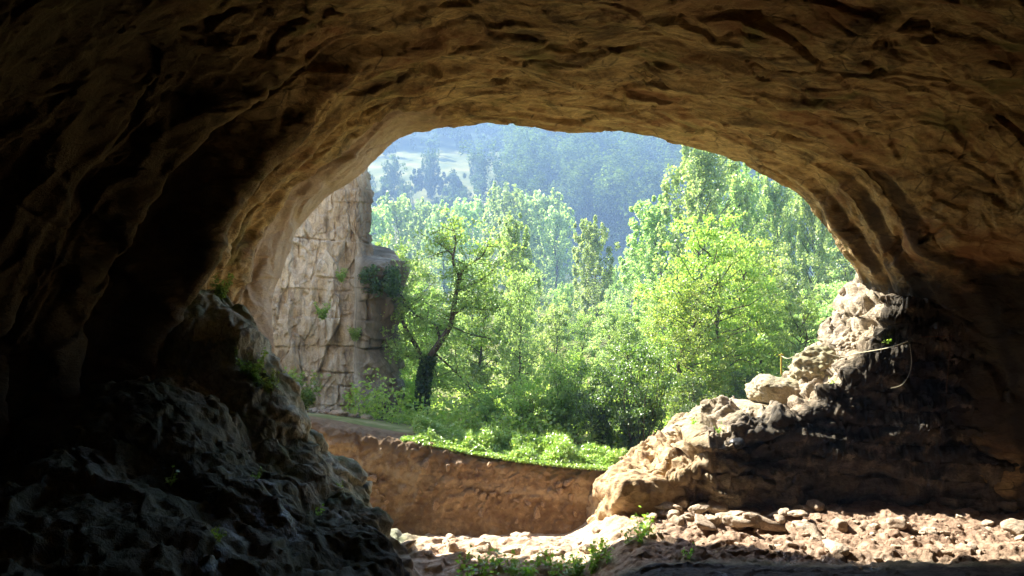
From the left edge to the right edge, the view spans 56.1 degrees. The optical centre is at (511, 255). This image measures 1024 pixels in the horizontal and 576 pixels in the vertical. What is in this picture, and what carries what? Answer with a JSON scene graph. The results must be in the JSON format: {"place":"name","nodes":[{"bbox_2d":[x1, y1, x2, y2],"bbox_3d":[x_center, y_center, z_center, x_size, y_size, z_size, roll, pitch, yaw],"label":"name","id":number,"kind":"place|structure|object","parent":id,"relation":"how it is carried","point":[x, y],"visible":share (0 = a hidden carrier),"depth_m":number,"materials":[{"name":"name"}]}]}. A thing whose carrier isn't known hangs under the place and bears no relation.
{"place":"outdoors","nodes":[
{"label":"outdoors","id":0,"kind":"place"},
{"bbox_2d":[272,165,409,420],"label":"cliff","id":1,"kind":"structure","parent":0,"point":[332,231],"depth_m":29.11,"materials":[{"name":"stone"}]},
{"bbox_2d":[313,300,330,319],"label":"fern","id":2,"kind":"object","parent":1,"relation":"attached to","point":[322,313],"visible":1,"depth_m":28.23,"materials":[{"name":"green plant"}]},
{"bbox_2d":[334,266,347,282],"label":"fern","id":3,"kind":"object","parent":1,"relation":"attached to","point":[341,277],"visible":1,"depth_m":28.46,"materials":[{"name":"green plant"}]},
{"bbox_2d":[347,325,361,341],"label":"fern","id":4,"kind":"object","parent":1,"relation":"attached to","point":[354,335],"visible":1,"depth_m":28.53,"materials":[{"name":"green plant"}]},
{"bbox_2d":[357,264,404,297],"bbox_3d":[-3.929,0.755,28.833,1.366,1.054,1.238,0,0,0],"label":"ivy clump","id":5,"kind":"object","parent":1,"relation":"attached to","point":[389,284],"visible":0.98,"depth_m":28.53,"materials":[{"name":"green plant"}]},
{"bbox_2d":[309,416,605,536],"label":"earth bank","id":6,"kind":"structure","parent":0,"point":[391,461],"depth_m":22.58,"materials":[{"name":"soil"}]},
{"bbox_2d":[0,0,1023,510],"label":"cave wall","id":7,"kind":"structure","parent":0,"point":[162,162],"depth_m":17.11,"materials":[{"name":"stone"}]},
{"bbox_2d":[0,289,1023,575],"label":"cave floor","id":8,"kind":"structure","parent":0,"point":[86,489],"depth_m":16.12,"materials":[{"name":"stone"}]},
{"bbox_2d":[210,272,235,298],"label":"fern","id":9,"kind":"object","parent":8,"relation":"on","point":[220,292],"visible":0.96,"depth_m":19.15,"materials":[{"name":"green plant"}]},
{"bbox_2d":[233,347,268,382],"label":"fern","id":10,"kind":"object","parent":8,"relation":"on","point":[253,367],"visible":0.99,"depth_m":17.83,"materials":[{"name":"green plant"}]},
{"bbox_2d":[251,368,285,392],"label":"fern","id":11,"kind":"object","parent":8,"relation":"on","point":[267,386],"visible":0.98,"depth_m":17.89,"materials":[{"name":"green plant"}]},
{"bbox_2d":[455,560,474,575],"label":"seedling","id":12,"kind":"object","parent":8,"relation":"on","point":[464,567],"visible":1,"depth_m":17.81,"materials":[{"name":"green plant"}]},
{"bbox_2d":[473,556,488,575],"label":"seedling","id":13,"kind":"object","parent":8,"relation":"on","point":[479,561],"visible":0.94,"depth_m":18.10,"materials":[{"name":"green plant"}]},
{"bbox_2d":[484,548,506,568],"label":"seedling","id":14,"kind":"object","parent":8,"relation":"on","point":[492,562],"visible":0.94,"depth_m":18.36,"materials":[{"name":"green plant"}]},
{"bbox_2d":[500,545,521,553],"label":"stone","id":15,"kind":"object","parent":8,"relation":"on","point":[509,548],"visible":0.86,"depth_m":19.09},
{"bbox_2d":[536,543,558,565],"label":"seedling","id":16,"kind":"object","parent":8,"relation":"on","point":[548,558],"visible":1,"depth_m":18.33,"materials":[{"name":"green plant"}]},
{"bbox_2d":[632,523,648,542],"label":"seedling","id":17,"kind":"object","parent":8,"relation":"on","point":[640,538],"visible":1,"depth_m":18.18,"materials":[{"name":"green plant"}]},
{"bbox_2d":[596,470,686,520],"bbox_3d":[2.712,5.297,20.382,1.797,1.484,1.728,12,-4,-17],"label":"boulder","id":18,"kind":"object","parent":8,"relation":"on","point":[630,492],"visible":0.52,"depth_m":19.68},
{"bbox_2d":[630,506,654,534],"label":"seedling","id":19,"kind":"object","parent":8,"relation":"on","point":[648,523],"visible":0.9,"depth_m":18.61,"materials":[{"name":"green plant"}]},
{"bbox_2d":[664,509,679,520],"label":"stone","id":20,"kind":"object","parent":8,"relation":"on","point":[669,514],"visible":0.66,"depth_m":19.29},
{"bbox_2d":[669,515,684,525],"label":"stone","id":21,"kind":"object","parent":8,"relation":"on","point":[676,520],"visible":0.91,"depth_m":18.86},
{"bbox_2d":[674,496,689,507],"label":"stone","id":22,"kind":"object","parent":8,"relation":"on","point":[683,501],"visible":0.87,"depth_m":19.74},
{"bbox_2d":[685,502,709,513],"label":"stone","id":23,"kind":"object","parent":8,"relation":"on","point":[700,508],"visible":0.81,"depth_m":19.49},
{"bbox_2d":[694,514,716,530],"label":"stone","id":24,"kind":"object","parent":8,"relation":"on","point":[702,522],"visible":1,"depth_m":18.61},
{"bbox_2d":[707,500,727,512],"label":"stone","id":25,"kind":"object","parent":8,"relation":"on","point":[716,506],"visible":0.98,"depth_m":19.56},
{"bbox_2d":[722,515,754,527],"bbox_3d":[4.422,5.149,18.656,0.386,0.242,0.742,3,-15,-27],"label":"stone","id":26,"kind":"object","parent":8,"relation":"on","point":[731,521],"visible":1,"depth_m":18.60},
{"bbox_2d":[742,512,787,531],"bbox_3d":[4.925,5.187,18.694,0.906,0.295,0.471,0,-13,40],"label":"stone","id":27,"kind":"object","parent":8,"relation":"on","point":[761,522],"visible":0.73,"depth_m":18.59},
{"bbox_2d":[767,508,789,517],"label":"stone","id":28,"kind":"object","parent":8,"relation":"on","point":[782,511],"visible":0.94,"depth_m":19.32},
{"bbox_2d":[787,510,807,516],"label":"stone","id":29,"kind":"object","parent":8,"relation":"on","point":[796,513],"visible":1,"depth_m":19.09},
{"bbox_2d":[586,272,1023,523],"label":"rock outcrop","id":30,"kind":"object","parent":8,"relation":"on","point":[861,428],"visible":0.44,"depth_m":20.39,"materials":[{"name":"stone"}]},
{"bbox_2d":[663,419,704,436],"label":"slab","id":31,"kind":"structure","parent":30,"relation":"on","point":[670,431],"depth_m":21.53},
{"bbox_2d":[729,437,744,448],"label":"wet stone","id":32,"kind":"object","parent":30,"relation":"on","point":[739,443],"visible":1,"depth_m":20.21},
{"bbox_2d":[708,398,768,412],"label":"slab","id":33,"kind":"structure","parent":30,"relation":"on","point":[752,405],"depth_m":21.96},
{"bbox_2d":[745,374,800,404],"bbox_3d":[6.158,3.149,22.351,1.335,0.759,1.404,7,1,-11],"label":"boulder","id":34,"kind":"object","parent":33,"relation":"on","point":[764,388],"visible":0.72,"depth_m":21.84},
{"bbox_2d":[787,345,839,381],"bbox_3d":[7.151,2.562,22.579,1.716,1.071,1.933,-10,5,-28],"label":"boulder","id":35,"kind":"object","parent":30,"relation":"on","point":[810,364],"visible":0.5,"depth_m":21.94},
{"bbox_2d":[836,328,865,358],"bbox_3d":[7.935,2.107,21.877,1.084,0.877,1.506,-18,3,-11],"label":"boulder","id":36,"kind":"object","parent":30,"relation":"on","point":[851,338],"visible":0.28,"depth_m":21.64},
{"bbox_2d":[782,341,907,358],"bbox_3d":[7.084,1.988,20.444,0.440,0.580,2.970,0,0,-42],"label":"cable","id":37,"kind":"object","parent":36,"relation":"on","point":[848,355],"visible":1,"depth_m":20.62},
{"bbox_2d":[791,520,822,540],"bbox_3d":[5.790,5.358,18.496,0.500,0.314,0.963,3,6,-17],"label":"stone","id":38,"kind":"object","parent":8,"relation":"on","point":[811,528],"visible":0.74,"depth_m":18.54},
{"bbox_2d":[806,499,824,511],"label":"stone","id":39,"kind":"object","parent":8,"relation":"on","point":[816,505],"visible":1,"depth_m":19.66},
{"bbox_2d":[822,538,849,555],"bbox_3d":[5.972,5.364,17.775,0.326,0.204,0.627,15,8,-14],"label":"stone","id":40,"kind":"object","parent":8,"relation":"on","point":[831,546],"visible":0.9,"depth_m":17.60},
{"bbox_2d":[830,517,847,532],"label":"stone","id":41,"kind":"object","parent":8,"relation":"on","point":[838,523],"visible":1,"depth_m":18.76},
{"bbox_2d":[886,516,907,529],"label":"stone","id":42,"kind":"object","parent":8,"relation":"on","point":[900,523],"visible":0.92,"depth_m":18.69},
{"bbox_2d":[919,527,937,534],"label":"stone","id":43,"kind":"object","parent":8,"relation":"on","point":[930,530],"visible":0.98,"depth_m":18.52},
{"bbox_2d":[1000,518,1023,535],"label":"stone","id":44,"kind":"object","parent":8,"relation":"on","point":[1013,526],"visible":0.99,"depth_m":18.53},
{"bbox_2d":[400,411,627,470],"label":"grass","id":45,"kind":"structure","parent":0,"point":[557,450],"depth_m":23.40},
{"bbox_2d":[307,125,855,451],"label":"ground","id":46,"kind":"structure","parent":0,"point":[449,157],"depth_m":193.49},
{"bbox_2d":[284,366,304,386],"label":"fern","id":47,"kind":"object","parent":46,"relation":"on","point":[298,378],"visible":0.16,"depth_m":25.52,"materials":[{"name":"green plant"}]},
{"bbox_2d":[289,370,330,409],"bbox_3d":[-5.637,3.653,26.093,1.091,1.119,0.956,0,0,-42],"label":"fern","id":48,"kind":"object","parent":46,"relation":"on","point":[307,396],"visible":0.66,"depth_m":26.00,"materials":[{"name":"green plant"}]},
{"bbox_2d":[368,200,393,247],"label":"poplar tree","id":49,"kind":"object","parent":46,"relation":"on","point":[379,229],"visible":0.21,"depth_m":107.55,"materials":[{"name":"green plant"}]},
{"bbox_2d":[380,154,408,201],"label":"hillside tree","id":50,"kind":"object","parent":46,"relation":"on","point":[394,171],"visible":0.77,"depth_m":194.45,"materials":[{"name":"green plant"}]},
{"bbox_2d":[376,190,420,284],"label":"poplar tree","id":51,"kind":"object","parent":46,"relation":"on","point":[398,208],"visible":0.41,"depth_m":112.47,"materials":[{"name":"green plant"}]},
{"bbox_2d":[375,234,431,378],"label":"broadleaf tree","id":52,"kind":"object","parent":46,"relation":"on","point":[402,249],"visible":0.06,"depth_m":39.82,"materials":[{"name":"green plant"}]},
{"bbox_2d":[396,181,413,209],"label":"hillside tree","id":53,"kind":"object","parent":46,"relation":"on","point":[406,188],"visible":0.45,"depth_m":179.49,"materials":[{"name":"green plant"}]},
{"bbox_2d":[398,369,417,414],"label":"bush","id":54,"kind":"object","parent":46,"relation":"on","point":[409,383],"visible":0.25,"depth_m":30.71,"materials":[{"name":"green plant"}]},
{"bbox_2d":[401,342,416,391],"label":"bush","id":55,"kind":"object","parent":46,"relation":"on","point":[408,369],"visible":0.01,"depth_m":32.90,"materials":[{"name":"green plant"}]},
{"bbox_2d":[398,250,445,359],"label":"broadleaf tree","id":56,"kind":"object","parent":46,"relation":"on","point":[425,268],"visible":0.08,"depth_m":51.77,"materials":[{"name":"green plant"}]},
{"bbox_2d":[402,197,443,292],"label":"poplar tree","id":57,"kind":"object","parent":46,"relation":"on","point":[424,211],"visible":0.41,"depth_m":117.35,"materials":[{"name":"green plant"}]},
{"bbox_2d":[398,281,455,400],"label":"broadleaf tree","id":58,"kind":"object","parent":46,"relation":"on","point":[429,336],"visible":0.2,"depth_m":37.90,"materials":[{"name":"green plant"}]},
{"bbox_2d":[420,148,440,199],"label":"hillside tree","id":59,"kind":"object","parent":46,"relation":"on","point":[432,164],"visible":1,"depth_m":199.58,"materials":[{"name":"green plant"}]},
{"bbox_2d":[420,199,462,303],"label":"poplar tree","id":60,"kind":"object","parent":46,"relation":"on","point":[439,217],"visible":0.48,"depth_m":107.46,"materials":[{"name":"green plant"}]},
{"bbox_2d":[380,208,536,415],"bbox_3d":[-2.105,2.210,29.271,5.286,7.360,3.731,0,0,26],"label":"ivy clad tree","id":61,"kind":"object","parent":46,"relation":"on","point":[427,369],"visible":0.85,"depth_m":29.13,"materials":[{"name":"green plant"}]},
{"bbox_2d":[438,318,482,389],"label":"broadleaf tree","id":62,"kind":"object","parent":46,"relation":"on","point":[460,350],"visible":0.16,"depth_m":41.85,"materials":[{"name":"green plant"}]},
{"bbox_2d":[454,185,471,210],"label":"hillside tree","id":63,"kind":"object","parent":46,"relation":"on","point":[463,195],"visible":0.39,"depth_m":184.42,"materials":[{"name":"green plant"}]},
{"bbox_2d":[437,253,492,339],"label":"broadleaf tree","id":64,"kind":"object","parent":46,"relation":"on","point":[461,259],"visible":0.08,"depth_m":65.95,"materials":[{"name":"green plant"}]},
{"bbox_2d":[448,194,486,293],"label":"poplar tree","id":65,"kind":"object","parent":46,"relation":"on","point":[473,212],"visible":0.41,"depth_m":112.39,"materials":[{"name":"green plant"}]},
{"bbox_2d":[456,398,481,429],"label":"bush","id":66,"kind":"object","parent":46,"relation":"on","point":[474,405],"visible":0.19,"depth_m":28.32,"materials":[{"name":"green plant"}]},
{"bbox_2d":[468,153,488,194],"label":"hillside tree","id":67,"kind":"object","parent":46,"relation":"on","point":[475,160],"visible":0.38,"depth_m":204.47,"materials":[{"name":"green plant"}]},
{"bbox_2d":[440,270,518,401],"bbox_3d":[-1.090,3.244,37.084,2.917,5.448,3.146,0,0,-26],"label":"broadleaf tree","id":68,"kind":"object","parent":46,"relation":"on","point":[481,376],"visible":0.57,"depth_m":36.77,"materials":[{"name":"green plant"}]},
{"bbox_2d":[470,194,501,292],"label":"poplar tree","id":69,"kind":"object","parent":46,"relation":"on","point":[486,207],"visible":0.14,"depth_m":117.48,"materials":[{"name":"green plant"}]},
{"bbox_2d":[469,384,516,431],"bbox_3d":[-0.568,4.463,27.512,1.302,1.515,1.409,0,0,33],"label":"bush","id":70,"kind":"object","parent":46,"relation":"on","point":[484,407],"visible":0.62,"depth_m":27.49,"materials":[{"name":"green plant"}]},
{"bbox_2d":[480,181,541,299],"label":"poplar tree","id":71,"kind":"object","parent":46,"relation":"on","point":[506,204],"visible":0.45,"depth_m":107.44,"materials":[{"name":"green plant"}]},
{"bbox_2d":[483,211,541,376],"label":"poplar tree","id":72,"kind":"object","parent":46,"relation":"on","point":[511,236],"visible":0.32,"depth_m":43.76,"materials":[{"name":"green plant"}]},
{"bbox_2d":[493,259,546,402],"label":"broadleaf tree","id":73,"kind":"object","parent":46,"relation":"on","point":[515,344],"visible":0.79,"depth_m":35.78,"materials":[{"name":"green plant"}]},
{"bbox_2d":[514,127,534,160],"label":"hillside tree","id":74,"kind":"object","parent":46,"relation":"on","point":[526,135],"visible":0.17,"depth_m":221.00,"materials":[{"name":"green plant"}]},
{"bbox_2d":[499,373,557,438],"bbox_3d":[0.408,4.314,27.242,1.497,2.006,1.782,0,0,41],"label":"bush","id":75,"kind":"object","parent":46,"relation":"on","point":[524,410],"visible":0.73,"depth_m":27.05,"materials":[{"name":"green plant"}]},
{"bbox_2d":[340,350,723,448],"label":"undergrowth","id":76,"kind":"object","parent":46,"relation":"on","point":[445,417],"visible":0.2,"depth_m":26.61,"materials":[{"name":"green plant"}]},
{"bbox_2d":[511,191,552,297],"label":"poplar tree","id":77,"kind":"object","parent":46,"relation":"on","point":[531,208],"visible":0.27,"depth_m":112.32,"materials":[{"name":"green plant"}]},
{"bbox_2d":[515,271,556,334],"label":"broadleaf tree","id":78,"kind":"object","parent":46,"relation":"on","point":[545,300],"visible":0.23,"depth_m":69.79,"materials":[{"name":"green plant"}]},
{"bbox_2d":[518,323,563,387],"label":"broadleaf tree","id":79,"kind":"object","parent":46,"relation":"on","point":[538,353],"visible":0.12,"depth_m":41.86,"materials":[{"name":"green plant"}]},
{"bbox_2d":[528,187,564,295],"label":"poplar tree","id":80,"kind":"object","parent":46,"relation":"on","point":[553,201],"visible":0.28,"depth_m":117.37,"materials":[{"name":"green plant"}]},
{"bbox_2d":[533,203,576,303],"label":"poplar tree","id":81,"kind":"object","parent":46,"relation":"on","point":[553,222],"visible":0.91,"depth_m":107.39,"materials":[{"name":"green plant"}]},
{"bbox_2d":[526,293,586,400],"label":"broadleaf tree","id":82,"kind":"object","parent":46,"relation":"on","point":[557,322],"visible":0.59,"depth_m":37.81,"materials":[{"name":"green plant"}]},
{"bbox_2d":[545,282,581,345],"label":"poplar tree","id":83,"kind":"object","parent":46,"relation":"on","point":[567,289],"visible":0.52,"depth_m":61.78,"materials":[{"name":"green plant"}]},
{"bbox_2d":[534,346,594,440],"bbox_3d":[1.687,4.066,27.540,2.166,2.800,2.344,0,0,-9],"label":"bush","id":84,"kind":"object","parent":46,"relation":"on","point":[563,409],"visible":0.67,"depth_m":27.29,"materials":[{"name":"green plant"}]},
{"bbox_2d":[559,311,604,383],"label":"broadleaf tree","id":85,"kind":"object","parent":46,"relation":"on","point":[580,333],"visible":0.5,"depth_m":43.83,"materials":[{"name":"green plant"}]},
{"bbox_2d":[571,214,619,356],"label":"poplar tree","id":86,"kind":"object","parent":46,"relation":"on","point":[590,234],"visible":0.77,"depth_m":55.71,"materials":[{"name":"green plant"}]},
{"bbox_2d":[371,123,821,246],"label":"hill forest","id":87,"kind":"object","parent":46,"relation":"on","point":[582,172],"visible":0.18,"depth_m":193.33,"materials":[{"name":"green plant"}]},
{"bbox_2d":[566,359,631,446],"bbox_3d":[2.415,4.145,26.453,1.762,2.526,1.955,0,0,-5],"label":"hazel bush","id":88,"kind":"object","parent":46,"relation":"on","point":[603,418],"visible":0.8,"depth_m":26.35,"materials":[{"name":"green plant"}]},
{"bbox_2d":[601,264,624,328],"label":"poplar tree","id":89,"kind":"object","parent":46,"relation":"on","point":[610,292],"visible":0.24,"depth_m":74.83,"materials":[{"name":"green plant"}]},
{"bbox_2d":[583,294,648,388],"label":"broadleaf tree","id":90,"kind":"object","parent":46,"relation":"on","point":[602,334],"visible":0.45,"depth_m":39.77,"materials":[{"name":"green plant"}]},
{"bbox_2d":[591,309,658,401],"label":"broadleaf tree","id":91,"kind":"object","parent":46,"relation":"on","point":[632,333],"visible":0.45,"depth_m":35.86,"materials":[{"name":"green plant"}]},
{"bbox_2d":[610,243,650,343],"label":"poplar tree","id":92,"kind":"object","parent":46,"relation":"on","point":[629,282],"visible":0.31,"depth_m":59.83,"materials":[{"name":"green plant"}]},
{"bbox_2d":[582,339,686,450],"bbox_3d":[3.352,3.836,26.075,2.398,3.256,2.660,0,0,-44],"label":"hazel bush","id":93,"kind":"object","parent":46,"relation":"on","point":[638,417],"visible":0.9,"depth_m":25.66,"materials":[{"name":"green plant"}]},
{"bbox_2d":[620,194,689,348],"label":"poplar tree","id":94,"kind":"object","parent":46,"relation":"on","point":[651,217],"visible":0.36,"depth_m":47.70,"materials":[{"name":"green plant"}]},
{"bbox_2d":[629,296,690,395],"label":"broadleaf tree","id":95,"kind":"object","parent":46,"relation":"on","point":[647,317],"visible":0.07,"depth_m":39.95,"materials":[{"name":"green plant"}]},
{"bbox_2d":[628,269,711,412],"bbox_3d":[5.477,3.143,33.119,3.130,5.421,2.903,0,0,-40],"label":"broadleaf tree","id":96,"kind":"object","parent":46,"relation":"on","point":[645,308],"visible":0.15,"depth_m":32.94,"materials":[{"name":"green plant"}]},
{"bbox_2d":[615,274,746,425],"bbox_3d":[5.678,3.145,29.933,4.051,5.200,3.585,0,0,-32],"label":"broadleaf tree","id":97,"kind":"object","parent":46,"relation":"on","point":[690,338],"visible":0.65,"depth_m":29.68,"materials":[{"name":"green plant"}]},
{"bbox_2d":[663,370,713,418],"bbox_3d":[5.137,4.449,27.872,1.521,2.181,1.687,0,0,-16],"label":"hazel bush","id":98,"kind":"object","parent":46,"relation":"on","point":[687,407],"visible":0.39,"depth_m":27.90,"materials":[{"name":"green plant"}]},
{"bbox_2d":[652,145,755,370],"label":"poplar tree","id":99,"kind":"object","parent":46,"relation":"on","point":[697,168],"visible":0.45,"depth_m":45.45,"materials":[{"name":"green plant"}]},
{"bbox_2d":[635,204,779,406],"bbox_3d":[6.525,2.128,31.042,4.754,7.538,4.207,0,0,35],"label":"broadleaf tree","id":100,"kind":"object","parent":46,"relation":"on","point":[714,264],"visible":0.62,"depth_m":30.59,"materials":[{"name":"green plant"}]},
{"bbox_2d":[720,367,757,399],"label":"hazel bush","id":101,"kind":"object","parent":46,"relation":"on","point":[741,391],"visible":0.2,"depth_m":29.33,"materials":[{"name":"green plant"}]},
{"bbox_2d":[716,160,776,353],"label":"poplar tree","id":102,"kind":"object","parent":46,"relation":"on","point":[754,198],"visible":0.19,"depth_m":49.73,"materials":[{"name":"green plant"}]},
{"bbox_2d":[698,231,798,393],"bbox_3d":[7.913,2.523,33.027,3.589,6.832,4.056,0,0,1],"label":"broadleaf tree","id":103,"kind":"object","parent":46,"relation":"on","point":[773,264],"visible":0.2,"depth_m":32.58,"materials":[{"name":"green plant"}]},
{"bbox_2d":[719,295,810,398],"bbox_3d":[8.173,3.541,31.481,2.950,4.493,3.334,0,0,-43],"label":"broadleaf tree","id":104,"kind":"object","parent":46,"relation":"on","point":[770,313],"visible":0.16,"depth_m":31.32,"materials":[{"name":"green plant"}]},
{"bbox_2d":[721,242,824,380],"bbox_3d":[10.479,2.757,39.804,4.660,6.692,4.304,0,0,42],"label":"broadleaf tree","id":105,"kind":"object","parent":46,"relation":"on","point":[787,279],"visible":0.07,"depth_m":39.46,"materials":[{"name":"green plant"}]},
{"bbox_2d":[743,174,803,360],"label":"poplar tree","id":106,"kind":"object","parent":46,"relation":"on","point":[774,195],"visible":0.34,"depth_m":51.66,"materials":[{"name":"green plant"}]},
{"bbox_2d":[759,291,825,376],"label":"broadleaf tree","id":107,"kind":"object","parent":46,"relation":"on","point":[805,325],"visible":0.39,"depth_m":29.95,"materials":[{"name":"green plant"}]},
{"bbox_2d":[781,193,849,339],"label":"poplar tree","id":108,"kind":"object","parent":46,"relation":"on","point":[812,221],"visible":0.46,"depth_m":47.81,"materials":[{"name":"green plant"}]},
{"bbox_2d":[800,234,844,298],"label":"poplar tree","id":109,"kind":"object","parent":46,"relation":"on","point":[824,261],"visible":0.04,"depth_m":57.67,"materials":[{"name":"green plant"}]},
{"bbox_2d":[790,246,855,341],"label":"broadleaf tree","id":110,"kind":"object","parent":46,"relation":"on","point":[846,276],"visible":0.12,"depth_m":43.89,"materials":[{"name":"green plant"}]},
{"bbox_2d":[798,270,854,343],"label":"broadleaf tree","id":111,"kind":"object","parent":46,"relation":"on","point":[835,288],"visible":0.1,"depth_m":35.68,"materials":[{"name":"green plant"}]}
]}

